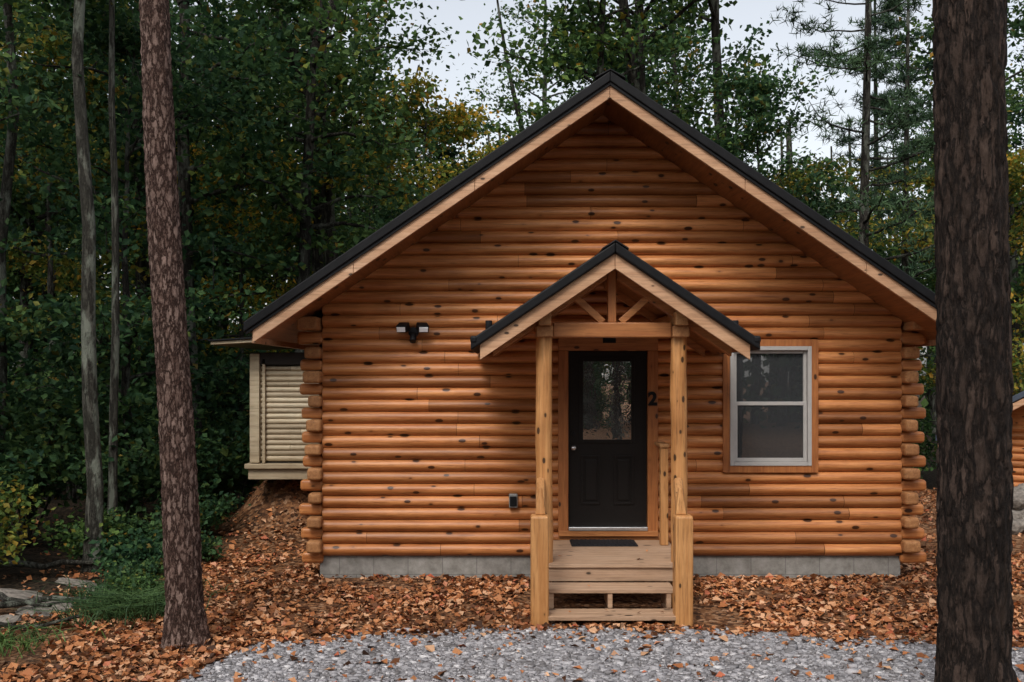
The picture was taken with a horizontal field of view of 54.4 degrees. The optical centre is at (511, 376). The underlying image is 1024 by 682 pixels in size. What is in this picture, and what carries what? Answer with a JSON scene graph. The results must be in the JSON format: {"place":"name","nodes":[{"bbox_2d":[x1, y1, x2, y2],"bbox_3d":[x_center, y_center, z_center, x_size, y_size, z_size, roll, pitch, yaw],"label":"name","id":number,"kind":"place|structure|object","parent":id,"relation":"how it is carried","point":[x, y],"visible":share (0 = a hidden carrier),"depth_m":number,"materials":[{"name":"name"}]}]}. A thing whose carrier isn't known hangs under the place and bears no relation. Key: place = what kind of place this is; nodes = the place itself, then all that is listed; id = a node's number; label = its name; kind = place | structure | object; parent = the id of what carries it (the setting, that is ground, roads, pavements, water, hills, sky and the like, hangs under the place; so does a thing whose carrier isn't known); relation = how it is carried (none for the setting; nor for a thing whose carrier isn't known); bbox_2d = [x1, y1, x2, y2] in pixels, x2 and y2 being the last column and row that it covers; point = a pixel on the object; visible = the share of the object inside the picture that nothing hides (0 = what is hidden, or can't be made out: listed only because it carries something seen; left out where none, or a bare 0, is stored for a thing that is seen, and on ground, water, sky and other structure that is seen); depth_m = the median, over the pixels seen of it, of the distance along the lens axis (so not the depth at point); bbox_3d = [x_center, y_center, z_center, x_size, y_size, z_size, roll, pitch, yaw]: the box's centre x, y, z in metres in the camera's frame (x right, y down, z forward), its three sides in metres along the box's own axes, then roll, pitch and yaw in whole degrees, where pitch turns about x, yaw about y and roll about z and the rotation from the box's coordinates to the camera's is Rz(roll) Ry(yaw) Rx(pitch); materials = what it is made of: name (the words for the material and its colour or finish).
{"place":"outdoors","nodes":[
{"label":"outdoors","id":0,"kind":"place"},
{"bbox_2d":[0,592,51,606],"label":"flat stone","id":1,"kind":"object","parent":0,"point":[3,596],"visible":0.85,"depth_m":9.94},
{"bbox_2d":[0,392,1023,681],"bbox_3d":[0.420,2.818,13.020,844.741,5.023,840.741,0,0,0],"label":"ground","id":2,"kind":"structure","parent":0,"point":[276,496],"depth_m":11.02,"materials":[{"name":"soil"}]},
{"bbox_2d":[0,614,20,623],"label":"flat stone","id":3,"kind":"object","parent":2,"relation":"on","point":[11,619],"visible":0.78,"depth_m":9.52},
{"bbox_2d":[0,588,43,600],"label":"flat stone","id":4,"kind":"object","parent":2,"relation":"on","point":[15,593],"visible":0.36,"depth_m":10.54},
{"bbox_2d":[6,348,43,431],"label":"shrub","id":5,"kind":"object","parent":2,"relation":"on","point":[9,379],"visible":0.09,"depth_m":20.73,"materials":[{"name":"green plant"}]},
{"bbox_2d":[0,464,61,564],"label":"shrub","id":6,"kind":"object","parent":2,"relation":"on","point":[13,538],"visible":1,"depth_m":11.36,"materials":[{"name":"green plant"}]},
{"bbox_2d":[0,442,69,542],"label":"shrub","id":7,"kind":"object","parent":2,"relation":"on","point":[27,475],"visible":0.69,"depth_m":12.49,"materials":[{"name":"green plant"}]},
{"bbox_2d":[0,51,76,306],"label":"deciduous tree","id":8,"kind":"object","parent":2,"relation":"on","point":[37,222],"visible":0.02,"depth_m":27.69,"materials":[{"name":"green plant"}]},
{"bbox_2d":[0,615,78,628],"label":"fallen branch","id":9,"kind":"object","parent":2,"relation":"on","point":[43,625],"visible":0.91,"depth_m":9.29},
{"bbox_2d":[15,601,71,615],"bbox_3d":[-4.717,2.377,10.023,0.625,0.124,0.444,0,17,17],"label":"flat stone","id":10,"kind":"object","parent":2,"relation":"on","point":[20,611],"visible":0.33,"depth_m":9.99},
{"bbox_2d":[0,559,101,569],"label":"fallen branch","id":11,"kind":"object","parent":2,"relation":"on","point":[30,564],"visible":0.85,"depth_m":11.95,"materials":[{"name":"wood"}]},
{"bbox_2d":[1,100,104,354],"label":"deciduous tree","id":12,"kind":"object","parent":2,"relation":"on","point":[16,282],"visible":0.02,"depth_m":30.21,"materials":[{"name":"green plant"}]},
{"bbox_2d":[0,618,107,662],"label":"grass clump","id":13,"kind":"object","parent":2,"relation":"on","point":[11,637],"visible":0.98,"depth_m":8.69,"materials":[{"name":"plant"}]},
{"bbox_2d":[0,395,108,547],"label":"shrub","id":14,"kind":"object","parent":2,"relation":"on","point":[50,469],"visible":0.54,"depth_m":13.90,"materials":[{"name":"green plant"}]},
{"bbox_2d":[0,0,133,122],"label":"deciduous tree","id":15,"kind":"object","parent":2,"relation":"on","point":[32,70],"visible":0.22,"depth_m":18.47,"materials":[{"name":"green plant"}]},
{"bbox_2d":[6,173,129,364],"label":"deciduous tree","id":16,"kind":"object","parent":2,"relation":"on","point":[36,290],"visible":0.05,"depth_m":28.51,"materials":[{"name":"green plant"}]},
{"bbox_2d":[0,0,136,424],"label":"deciduous tree","id":17,"kind":"object","parent":2,"relation":"on","point":[48,103],"visible":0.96,"depth_m":13.45,"materials":[{"name":"green plant"}]},
{"bbox_2d":[0,113,137,395],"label":"deciduous tree","id":18,"kind":"object","parent":2,"relation":"on","point":[64,285],"visible":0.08,"depth_m":24.24,"materials":[{"name":"green plant"}]},
{"bbox_2d":[0,0,139,536],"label":"deciduous tree","id":19,"kind":"object","parent":2,"relation":"on","point":[9,158],"visible":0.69,"depth_m":14.65,"materials":[{"name":"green plant"}]},
{"bbox_2d":[0,18,153,500],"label":"deciduous tree","id":20,"kind":"object","parent":2,"relation":"on","point":[51,281],"visible":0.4,"depth_m":18.96,"materials":[{"name":"green plant"}]},
{"bbox_2d":[56,577,102,587],"bbox_3d":[-4.909,2.356,11.280,0.668,0.107,0.389,5,-12,22],"label":"flat stone","id":21,"kind":"object","parent":2,"relation":"on","point":[63,580],"visible":0.56,"depth_m":11.17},
{"bbox_2d":[5,352,158,499],"bbox_3d":[-8.248,0.910,18.633,3.566,3.121,3.135,0,0,14],"label":"shrub","id":22,"kind":"object","parent":2,"relation":"on","point":[72,493],"visible":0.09,"depth_m":18.33,"materials":[{"name":"green plant"}]},
{"bbox_2d":[71,0,103,573],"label":"deciduous tree","id":23,"kind":"object","parent":2,"relation":"on","point":[94,513],"visible":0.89,"depth_m":12.09,"materials":[{"name":"grey plant"}]},
{"bbox_2d":[30,506,147,559],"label":"shrub","id":24,"kind":"object","parent":2,"relation":"on","point":[75,540],"visible":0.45,"depth_m":12.36,"materials":[{"name":"green plant"}]},
{"bbox_2d":[0,0,194,462],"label":"deciduous tree","id":25,"kind":"object","parent":2,"relation":"on","point":[28,212],"visible":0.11,"depth_m":22.29,"materials":[{"name":"green plant"}]},
{"bbox_2d":[1,574,239,611],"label":"grass clump","id":26,"kind":"object","parent":2,"relation":"on","point":[81,592],"visible":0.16,"depth_m":10.49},
{"bbox_2d":[79,527,162,575],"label":"shrub","id":27,"kind":"object","parent":2,"relation":"on","point":[123,548],"visible":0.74,"depth_m":11.70,"materials":[{"name":"green plant"}]},
{"bbox_2d":[38,408,206,517],"bbox_3d":[-5.502,1.466,14.206,2.064,2.055,2.347,0,0,44],"label":"shrub","id":28,"kind":"object","parent":2,"relation":"on","point":[136,470],"visible":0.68,"depth_m":14.01,"materials":[{"name":"green plant"}]},
{"bbox_2d":[33,0,223,526],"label":"deciduous tree","id":29,"kind":"object","parent":2,"relation":"on","point":[113,432],"visible":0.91,"depth_m":13.27,"materials":[{"name":"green plant"}]},
{"bbox_2d":[93,568,164,594],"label":"shrub","id":30,"kind":"object","parent":2,"relation":"on","point":[133,583],"visible":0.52,"depth_m":10.31,"materials":[{"name":"green plant"}]},
{"bbox_2d":[99,554,164,583],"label":"shrub","id":31,"kind":"object","parent":2,"relation":"on","point":[125,567],"visible":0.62,"depth_m":11.01,"materials":[{"name":"green plant"}]},
{"bbox_2d":[23,575,261,634],"bbox_3d":[-3.788,2.243,9.777,2.332,0.275,2.163,0,0,17],"label":"grass clump","id":32,"kind":"object","parent":2,"relation":"on","point":[129,605],"visible":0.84,"depth_m":9.62,"materials":[{"name":"plant"}]},
{"bbox_2d":[14,0,274,391],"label":"deciduous tree","id":33,"kind":"object","parent":2,"relation":"on","point":[139,262],"visible":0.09,"depth_m":23.03,"materials":[{"name":"green plant"}]},
{"bbox_2d":[35,101,255,367],"bbox_3d":[-9.816,-2.286,26.344,6.451,10.023,5.908,0,0,-9],"label":"deciduous tree","id":34,"kind":"object","parent":2,"relation":"on","point":[196,316],"visible":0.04,"depth_m":25.76,"materials":[{"name":"green plant"}]},
{"bbox_2d":[34,190,260,392],"bbox_3d":[-10.904,-2.393,28.771,6.604,10.017,7.297,0,0,10],"label":"deciduous tree","id":35,"kind":"object","parent":2,"relation":"on","point":[100,279],"visible":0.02,"depth_m":28.98,"materials":[{"name":"green plant"}]},
{"bbox_2d":[103,505,207,553],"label":"shrub","id":36,"kind":"object","parent":2,"relation":"on","point":[148,530],"visible":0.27,"depth_m":12.71,"materials":[{"name":"green plant"}]},
{"bbox_2d":[0,0,322,523],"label":"deciduous tree","id":37,"kind":"object","parent":2,"relation":"on","point":[132,318],"visible":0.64,"depth_m":15.38,"materials":[{"name":"green plant"}]},
{"bbox_2d":[56,319,266,448],"bbox_3d":[-6.849,0.528,20.148,4.615,4.040,4.058,0,0,-38],"label":"shrub","id":38,"kind":"object","parent":2,"relation":"on","point":[136,367],"visible":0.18,"depth_m":20.09,"materials":[{"name":"green plant"}]},
{"bbox_2d":[139,0,210,649],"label":"pine tree","id":39,"kind":"object","parent":2,"relation":"on","point":[185,624],"visible":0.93,"depth_m":8.66,"materials":[{"name":"brown plant"}]},
{"bbox_2d":[130,417,249,502],"bbox_3d":[-4.979,1.485,15.359,1.876,1.868,2.134,0,0,20],"label":"shrub","id":40,"kind":"object","parent":2,"relation":"on","point":[207,474],"visible":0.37,"depth_m":15.21,"materials":[{"name":"green plant"}]},
{"bbox_2d":[155,530,226,561],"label":"shrub","id":41,"kind":"object","parent":2,"relation":"on","point":[208,543],"visible":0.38,"depth_m":12.45,"materials":[{"name":"green plant"}]},
{"bbox_2d":[120,428,263,508],"bbox_3d":[-5.047,1.659,16.488,2.642,1.612,2.953,0,0,40],"label":"shrub","id":42,"kind":"object","parent":2,"relation":"on","point":[239,474],"visible":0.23,"depth_m":16.23,"materials":[{"name":"green plant"}]},
{"bbox_2d":[140,360,249,443],"bbox_3d":[-6.563,1.050,21.711,3.246,2.842,2.854,0,0,5],"label":"shrub","id":43,"kind":"object","parent":2,"relation":"on","point":[231,402],"visible":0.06,"depth_m":21.40,"materials":[{"name":"green plant"}]},
{"bbox_2d":[0,0,390,448],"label":"deciduous tree","id":44,"kind":"object","parent":2,"relation":"on","point":[232,59],"visible":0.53,"depth_m":18.95,"materials":[{"name":"green plant"}]},
{"bbox_2d":[150,489,250,538],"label":"shrub","id":45,"kind":"object","parent":2,"relation":"on","point":[209,512],"visible":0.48,"depth_m":14.21,"materials":[{"name":"green plant"}]},
{"bbox_2d":[107,123,320,430],"bbox_3d":[-6.190,-1.396,22.022,4.307,7.924,5.602,0,0,41],"label":"deciduous tree","id":46,"kind":"object","parent":2,"relation":"on","point":[245,286],"visible":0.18,"depth_m":21.84,"materials":[{"name":"green plant"}]},
{"bbox_2d":[192,389,250,508],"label":"shrub","id":47,"kind":"object","parent":2,"relation":"on","point":[215,423],"visible":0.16,"depth_m":17.66,"materials":[{"name":"green plant"}]},
{"bbox_2d":[154,321,294,416],"bbox_3d":[-6.150,0.674,23.210,4.376,3.831,3.848,0,0,38],"label":"shrub","id":48,"kind":"object","parent":2,"relation":"on","point":[246,356],"depth_m":22.32,"materials":[{"name":"green plant"}]},
{"bbox_2d":[102,0,350,362],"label":"deciduous tree","id":49,"kind":"object","parent":2,"relation":"on","point":[216,262],"visible":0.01,"depth_m":31.05,"materials":[{"name":"green plant"}]},
{"bbox_2d":[130,0,382,368],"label":"deciduous tree","id":50,"kind":"object","parent":2,"relation":"on","point":[175,8],"visible":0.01,"depth_m":29.26,"materials":[{"name":"green plant"}]},
{"bbox_2d":[191,24,385,351],"bbox_3d":[-6.684,-3.335,26.843,7.086,12.020,7.737,0,0,-8],"label":"deciduous tree","id":51,"kind":"object","parent":2,"relation":"on","point":[289,251],"visible":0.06,"depth_m":27.38,"materials":[{"name":"green plant"}]},
{"bbox_2d":[116,0,472,351],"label":"deciduous tree","id":52,"kind":"object","parent":2,"relation":"on","point":[343,71],"visible":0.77,"depth_m":19.44,"materials":[{"name":"green plant"}]},
{"bbox_2d":[202,0,422,274],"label":"deciduous tree","id":53,"kind":"object","parent":2,"relation":"on","point":[317,264],"visible":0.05,"depth_m":24.76,"materials":[{"name":"green plant"}]},
{"bbox_2d":[229,49,407,315],"bbox_3d":[-7.223,-4.399,34.452,6.771,14.014,6.096,0,0,-35],"label":"deciduous tree","id":54,"kind":"object","parent":2,"relation":"on","point":[338,234],"visible":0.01,"depth_m":34.29,"materials":[{"name":"green plant"}]},
{"bbox_2d":[175,0,476,265],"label":"deciduous tree","id":55,"kind":"object","parent":2,"relation":"on","point":[328,214],"visible":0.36,"depth_m":23.02,"materials":[{"name":"green plant"}]},
{"bbox_2d":[278,4,438,217],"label":"deciduous tree","id":56,"kind":"object","parent":2,"relation":"on","point":[385,35],"visible":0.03,"depth_m":42.02,"materials":[{"name":"green plant"}]},
{"bbox_2d":[310,150,427,266],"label":"deciduous tree","id":57,"kind":"object","parent":2,"relation":"on","point":[364,210],"visible":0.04,"depth_m":37.83,"materials":[{"name":"green plant"}]},
{"bbox_2d":[269,34,480,284],"bbox_3d":[-4.837,-4.612,35.066,7.057,14.605,6.353,0,0,-30],"label":"deciduous tree","id":58,"kind":"object","parent":2,"relation":"on","point":[373,202],"visible":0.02,"depth_m":34.23,"materials":[{"name":"green plant"}]},
{"bbox_2d":[337,189,420,245],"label":"deciduous tree","id":59,"kind":"object","parent":2,"relation":"on","point":[360,237],"visible":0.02,"depth_m":31.38,"materials":[{"name":"green plant"}]},
{"bbox_2d":[255,67,504,310],"bbox_3d":[-2.344,-2.047,23.101,5.114,9.410,6.653,0,0,41],"label":"deciduous tree","id":60,"kind":"object","parent":2,"relation":"on","point":[458,116],"visible":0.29,"depth_m":22.50,"materials":[{"name":"green plant"}]},
{"bbox_2d":[338,92,508,255],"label":"deciduous tree","id":61,"kind":"object","parent":2,"relation":"on","point":[454,153],"visible":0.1,"depth_m":29.16,"materials":[{"name":"green plant"}]},
{"bbox_2d":[416,127,519,168],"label":"deciduous tree","id":62,"kind":"object","parent":2,"relation":"on","point":[480,154],"visible":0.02,"depth_m":31.36,"materials":[{"name":"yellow plant"}]},
{"bbox_2d":[0,479,1023,681],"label":"fallen leaves","id":63,"kind":"object","parent":2,"relation":"on","point":[121,661],"depth_m":9.70,"materials":[{"name":"plant"}]},
{"bbox_2d":[9,110,1023,434],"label":"distant forest","id":64,"kind":"object","parent":2,"relation":"on","point":[929,394],"depth_m":60.92,"materials":[{"name":"green plant"}]},
{"bbox_2d":[414,0,620,184],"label":"deciduous tree","id":65,"kind":"object","parent":2,"relation":"on","point":[542,98],"visible":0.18,"depth_m":35.99,"materials":[{"name":"green plant"}]},
{"bbox_2d":[208,69,936,627],"bbox_3d":[0.320,-0.267,15.050,9.300,6.034,11.520,0,0,0],"label":"log cabin","id":66,"kind":"object","parent":2,"relation":"on","point":[608,303],"visible":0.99,"depth_m":11.55,"materials":[{"name":"brown wood"}]},
{"bbox_2d":[585,460,595,499],"bbox_3d":[0.915,1.205,11.565,0.130,0.470,0.014,0,0,0],"label":"door panel","id":67,"kind":"structure","parent":66,"relation":"in","point":[590,465],"depth_m":11.56,"materials":[{"name":"paint"}]},
{"bbox_2d":[570,539,637,545],"bbox_3d":[1.030,1.877,11.240,0.740,0.019,0.400,0,0,0],"label":"door mat","id":68,"kind":"object","parent":66,"relation":"on","point":[602,542],"depth_m":11.19,"materials":[{"name":"rubber"}]},
{"bbox_2d":[568,351,646,525],"bbox_3d":[1.111,0.724,11.586,0.912,2.033,0.028,0,0,0],"label":"door slab","id":69,"kind":"structure","parent":66,"relation":"in","point":[607,513],"depth_m":11.57,"materials":[{"name":"paint"}]},
{"bbox_2d":[618,460,628,499],"bbox_3d":[1.295,1.205,11.565,0.130,0.470,0.014,0,0,0],"label":"door panel","id":70,"kind":"structure","parent":66,"relation":"in","point":[623,465],"depth_m":11.56,"materials":[{"name":"paint"}]},
{"bbox_2d":[730,353,733,465],"bbox_3d":[2.546,0.344,11.553,0.045,1.382,0.091,0,0,0],"label":"window frame","id":71,"kind":"structure","parent":66,"relation":"in","point":[731,357],"depth_m":11.51,"materials":[{"name":"plastic"}]},
{"bbox_2d":[736,354,802,401],"bbox_3d":[2.995,0.015,11.581,0.775,0.558,0.007,0,0,0],"label":"window pane","id":72,"kind":"structure","parent":66,"relation":"in","point":[763,377],"depth_m":11.58,"materials":[{"name":"grey"}]},
{"bbox_2d":[737,405,802,457],"bbox_3d":[2.994,0.642,11.547,0.761,0.607,0.005,0,0,0],"label":"window glass lower","id":73,"kind":"structure","parent":66,"relation":"in","point":[763,431],"depth_m":11.54,"materials":[{"name":"grey"}]},
{"bbox_2d":[734,461,807,465],"bbox_3d":[2.995,1.013,11.553,0.851,0.045,0.091,0,0,0],"label":"window frame","id":74,"kind":"structure","parent":66,"relation":"in","point":[737,463],"depth_m":11.51,"materials":[{"name":"plastic"}]},
{"bbox_2d":[760,346,807,349],"bbox_3d":[2.995,-0.325,11.553,0.851,0.045,0.091,0,0,0],"label":"window frame","id":75,"kind":"structure","parent":66,"relation":"in","point":[761,347],"depth_m":11.51,"materials":[{"name":"plastic"}]},
{"bbox_2d":[806,346,811,465],"bbox_3d":[3.444,0.344,11.553,0.045,1.382,0.091,0,0,0],"label":"window frame","id":76,"kind":"structure","parent":66,"relation":"in","point":[808,352],"depth_m":11.51,"materials":[{"name":"plastic"}]},
{"bbox_2d":[510,0,733,126],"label":"deciduous tree","id":77,"kind":"object","parent":2,"relation":"on","point":[601,11],"visible":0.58,"depth_m":23.24,"materials":[{"name":"green plant"}]},
{"bbox_2d":[510,23,763,163],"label":"deciduous tree","id":78,"kind":"object","parent":2,"relation":"on","point":[607,63],"visible":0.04,"depth_m":28.11,"materials":[{"name":"green plant"}]},
{"bbox_2d":[458,0,817,161],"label":"deciduous tree","id":79,"kind":"object","parent":2,"relation":"on","point":[609,42],"visible":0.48,"depth_m":23.91,"materials":[{"name":"green plant"}]},
{"bbox_2d":[597,20,734,134],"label":"deciduous tree","id":80,"kind":"object","parent":2,"relation":"on","point":[693,59],"visible":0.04,"depth_m":36.07,"materials":[{"name":"green plant"}]},
{"bbox_2d":[579,0,782,127],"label":"deciduous tree","id":81,"kind":"object","parent":2,"relation":"on","point":[735,54],"visible":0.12,"depth_m":33.42,"materials":[{"name":"green plant"}]},
{"bbox_2d":[635,0,798,144],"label":"deciduous tree","id":82,"kind":"object","parent":2,"relation":"on","point":[714,6],"visible":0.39,"depth_m":25.31,"materials":[{"name":"green plant"}]},
{"bbox_2d":[688,122,803,173],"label":"deciduous tree","id":83,"kind":"object","parent":2,"relation":"on","point":[762,149],"visible":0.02,"depth_m":28.32,"materials":[{"name":"green plant"}]},
{"bbox_2d":[678,50,916,248],"bbox_3d":[5.463,-2.341,23.176,6.397,9.938,5.858,0,0,-40],"label":"deciduous tree","id":84,"kind":"object","parent":2,"relation":"on","point":[759,92],"visible":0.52,"depth_m":22.51,"materials":[{"name":"green plant"}]},
{"bbox_2d":[764,145,932,241],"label":"deciduous tree","id":85,"kind":"object","parent":2,"relation":"on","point":[807,181],"visible":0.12,"depth_m":25.62,"materials":[{"name":"green plant"}]},
{"bbox_2d":[769,0,936,281],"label":"pine tree","id":86,"kind":"object","parent":2,"relation":"on","point":[864,61],"visible":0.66,"depth_m":23.80,"materials":[{"name":"green plant"}]},
{"bbox_2d":[815,0,935,279],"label":"pine tree","id":87,"kind":"object","parent":2,"relation":"on","point":[860,26],"visible":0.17,"depth_m":36.08,"materials":[{"name":"green plant"}]},
{"bbox_2d":[840,223,935,437],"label":"deciduous tree","id":88,"kind":"object","parent":2,"relation":"on","point":[879,249],"visible":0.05,"depth_m":31.59,"materials":[{"name":"green plant"}]},
{"bbox_2d":[824,1,1023,351],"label":"deciduous tree","id":89,"kind":"object","parent":2,"relation":"on","point":[1012,106],"visible":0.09,"depth_m":32.40,"materials":[{"name":"green plant"}]},
{"bbox_2d":[912,406,937,469],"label":"shrub","id":90,"kind":"object","parent":2,"relation":"on","point":[922,446],"visible":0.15,"depth_m":33.51,"materials":[{"name":"green plant"}]},
{"bbox_2d":[830,0,1023,360],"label":"pine tree","id":91,"kind":"object","parent":2,"relation":"on","point":[907,77],"visible":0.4,"depth_m":28.68,"materials":[{"name":"green plant"}]},
{"bbox_2d":[832,102,1021,447],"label":"deciduous tree","id":92,"kind":"object","parent":2,"relation":"on","point":[935,429],"visible":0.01,"depth_m":46.76,"materials":[{"name":"green plant"}]},
{"bbox_2d":[844,1,1023,394],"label":"deciduous tree","id":93,"kind":"object","parent":2,"relation":"on","point":[1017,280],"visible":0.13,"depth_m":29.84,"materials":[{"name":"green plant"}]},
{"bbox_2d":[869,144,1023,395],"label":"deciduous tree","id":94,"kind":"object","parent":2,"relation":"on","point":[1015,165],"visible":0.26,"depth_m":26.31,"materials":[{"name":"green plant"}]},
{"bbox_2d":[932,0,1017,681],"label":"pine tree","id":95,"kind":"object","parent":2,"relation":"on","point":[974,380],"visible":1,"depth_m":7.10,"materials":[{"name":"brown plant"}]},
{"bbox_2d":[935,391,1023,486],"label":"neighbor cabin","id":96,"kind":"object","parent":2,"relation":"on","point":[1018,441],"visible":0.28,"depth_m":19.54,"materials":[{"name":"brown wood"}]},
{"bbox_2d":[1006,0,1023,111],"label":"deciduous tree","id":97,"kind":"object","parent":2,"relation":"on","point":[1014,25],"visible":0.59,"depth_m":25.16,"materials":[{"name":"green plant"}]},
{"bbox_2d":[1007,0,1023,132],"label":"deciduous tree","id":98,"kind":"object","parent":2,"relation":"on","point":[1020,122],"visible":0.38,"depth_m":36.72,"materials":[{"name":"green plant"}]},
{"bbox_2d":[1008,83,1023,297],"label":"deciduous tree","id":99,"kind":"object","parent":2,"relation":"on","point":[1015,139],"visible":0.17,"depth_m":38.78,"materials":[{"name":"green plant"}]},
{"bbox_2d":[1012,510,1023,534],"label":"boulder","id":100,"kind":"object","parent":2,"relation":"on","point":[1018,520],"visible":0.34,"depth_m":14.75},
{"bbox_2d":[1,0,1023,384],"label":"sky","id":101,"kind":"structure","parent":0,"point":[473,12],"materials":[{"name":"white"}]},
{"bbox_2d":[176,624,1023,681],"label":"gravel driveway","id":102,"kind":"structure","parent":0,"point":[254,652],"depth_m":8.18,"materials":[{"name":"gravel"}]},
{"bbox_3d":[7.900,2.152,15.191,0.790,0.498,0.614,-14,-12,-15],"label":"boulder","id":103,"kind":"object","parent":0,"visible":0},
{"bbox_2d":[1012,487,1023,510],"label":"boulder","id":104,"kind":"object","parent":103,"relation":"on","point":[1018,500],"visible":0.3,"depth_m":15.05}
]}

